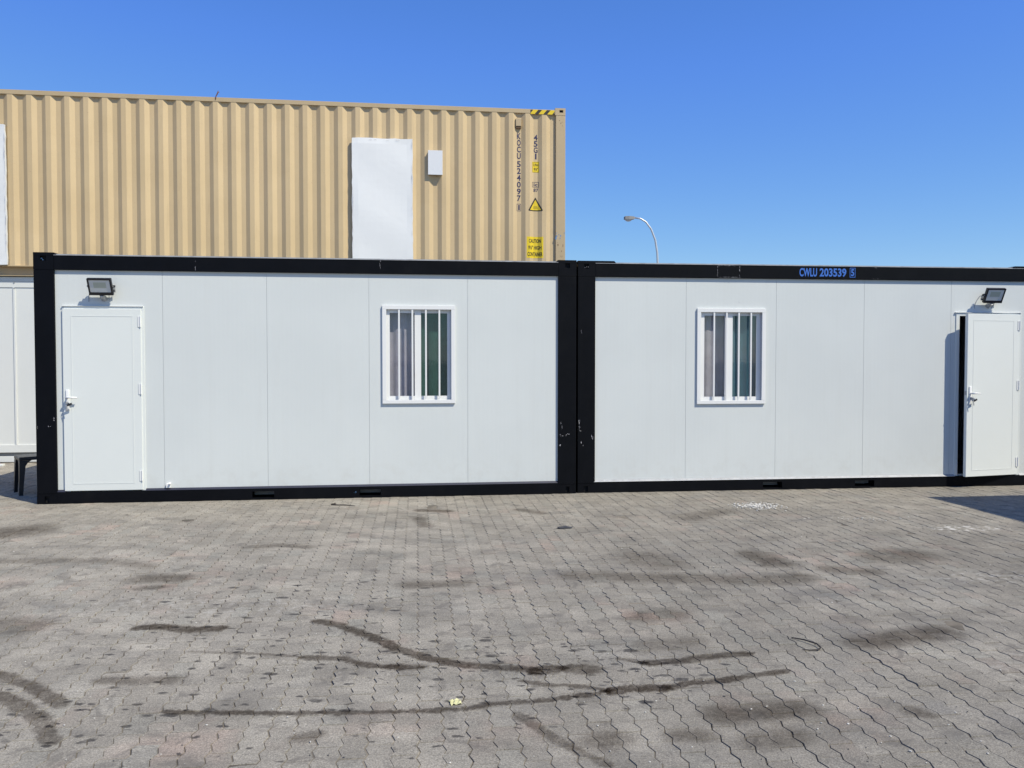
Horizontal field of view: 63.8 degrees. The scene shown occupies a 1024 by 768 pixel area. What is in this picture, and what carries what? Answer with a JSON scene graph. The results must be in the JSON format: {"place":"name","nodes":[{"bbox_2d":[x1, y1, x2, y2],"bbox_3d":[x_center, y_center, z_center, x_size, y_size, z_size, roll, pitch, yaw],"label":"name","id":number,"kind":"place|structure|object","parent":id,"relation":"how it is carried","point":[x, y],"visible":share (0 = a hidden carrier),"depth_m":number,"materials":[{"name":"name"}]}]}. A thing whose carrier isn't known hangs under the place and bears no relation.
{"place":"outdoors","nodes":[
{"label":"outdoors","id":0,"kind":"place"},
{"bbox_2d":[0,462,1023,767],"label":"paved yard","id":1,"kind":"structure","parent":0,"point":[552,642],"depth_m":4.84,"materials":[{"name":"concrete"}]},
{"bbox_2d":[14,454,36,495],"bbox_3d":[-5.760,1.081,9.900,0.370,0.452,0.370,-1,2,-40],"label":"plastic stool","id":2,"kind":"object","parent":1,"relation":"on","point":[21,461],"visible":0.5,"depth_m":9.70,"materials":[{"name":"black plastic"}]},
{"bbox_2d":[33,252,576,503],"bbox_3d":[-2.386,-0.102,10.589,6.055,2.776,2.495,0,2,-7],"label":"office cabin","id":3,"kind":"object","parent":1,"relation":"on","point":[193,378],"visible":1,"depth_m":9.42,"materials":[{"name":"white metal"}]},
{"bbox_2d":[86,278,115,300],"bbox_3d":[-4.527,-1.036,9.051,0.315,0.253,0.185,0,2,-7],"label":"floodlight","id":4,"kind":"object","parent":3,"relation":"attached to","point":[102,287],"visible":1,"depth_m":9.01,"materials":[{"name":"black plastic"}]},
{"bbox_2d":[62,308,142,490],"bbox_3d":[-4.550,0.177,9.127,0.836,2.022,0.107,0,2,-7],"label":"door","id":5,"kind":"structure","parent":3,"relation":"in","point":[102,348],"depth_m":9.14,"materials":[{"name":"white plastic"}]},
{"bbox_2d":[382,305,454,403],"bbox_3d":[-1.088,-0.334,9.623,0.986,1.319,0.148,0,2,-7],"label":"window","id":6,"kind":"structure","parent":3,"relation":"in","point":[418,341],"depth_m":9.64,"materials":[{"name":"white plastic"}]},
{"bbox_2d":[449,698,460,705],"bbox_3d":[-0.264,1.475,3.813,0.054,0.010,0.062,-1,2,-17],"label":"crumpled paper","id":7,"kind":"object","parent":1,"relation":"on","point":[456,701],"visible":1,"depth_m":3.81,"materials":[{"name":"beige paper"}]},
{"bbox_2d":[9,505,1011,762],"bbox_3d":[-0.259,1.409,6.241,10.310,0.006,5.991,0,2,0],"label":"dark grit","id":8,"kind":"object","parent":1,"relation":"on","point":[469,611],"visible":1,"depth_m":4.40,"materials":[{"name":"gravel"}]},
{"bbox_2d":[557,525,571,528],"bbox_3d":[0.497,1.359,7.803,0.148,0.015,0.097,0,2,-11],"label":"rubber scrap","id":9,"kind":"object","parent":1,"relation":"on","point":[565,527],"visible":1,"depth_m":7.77,"materials":[{"name":"black rubber"}]},
{"bbox_2d":[576,261,1023,492],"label":"office cabin","id":10,"kind":"object","parent":1,"relation":"on","point":[701,377],"visible":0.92,"depth_m":10.14,"materials":[{"name":"white metal"}]},
{"bbox_2d":[696,308,765,403],"bbox_3d":[2.665,-0.330,10.085,1.003,1.342,0.151,0,2,-6],"label":"window","id":11,"kind":"structure","parent":10,"relation":"in","point":[731,342],"depth_m":10.09,"materials":[{"name":"white plastic"}]},
{"bbox_2d":[974,288,1005,308],"bbox_3d":[5.988,-1.072,10.287,0.322,0.253,0.185,0,2,-6],"label":"floodlight","id":12,"kind":"object","parent":10,"relation":"attached to","point":[990,297],"visible":1,"depth_m":10.25,"materials":[{"name":"black plastic"}]},
{"bbox_2d":[963,313,1020,476],"bbox_3d":[6.033,0.139,10.297,0.830,2.028,0.107,-1,2,-17],"label":"door","id":13,"kind":"structure","parent":10,"relation":"in","point":[990,444],"depth_m":10.30,"materials":[{"name":"white plastic"}]},
{"bbox_2d":[791,637,821,650],"bbox_3d":[1.649,1.448,4.600,0.110,0.016,0.211,0,2,0],"label":"curved wire","id":14,"kind":"object","parent":1,"relation":"on","point":[809,641],"visible":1,"depth_m":4.57,"materials":[{"name":"grey metal"}]},
{"bbox_2d":[0,0,1023,267],"label":"sky","id":15,"kind":"structure","parent":0,"point":[775,132],"materials":[{"name":"blue"}]},
{"label":"ground","id":16,"kind":"structure","parent":0,"visible":0},
{"bbox_2d":[0,277,36,461],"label":"white cabin","id":17,"kind":"object","parent":16,"relation":"on","point":[17,396],"visible":0.09,"depth_m":12.85,"materials":[{"name":"metal"}]},
{"bbox_2d":[0,89,565,276],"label":"shipping container","id":18,"kind":"object","parent":17,"relation":"on","point":[113,174],"visible":0.83,"depth_m":13.19,"materials":[{"name":"beige metal"}]},
{"bbox_2d":[624,216,658,262],"bbox_3d":[5.812,-3.491,36.915,1.603,8.035,0.240,0,2,0],"label":"street lamp","id":19,"kind":"object","parent":16,"relation":"on","point":[628,218],"visible":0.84,"depth_m":36.78,"materials":[{"name":"metal"}]}
]}

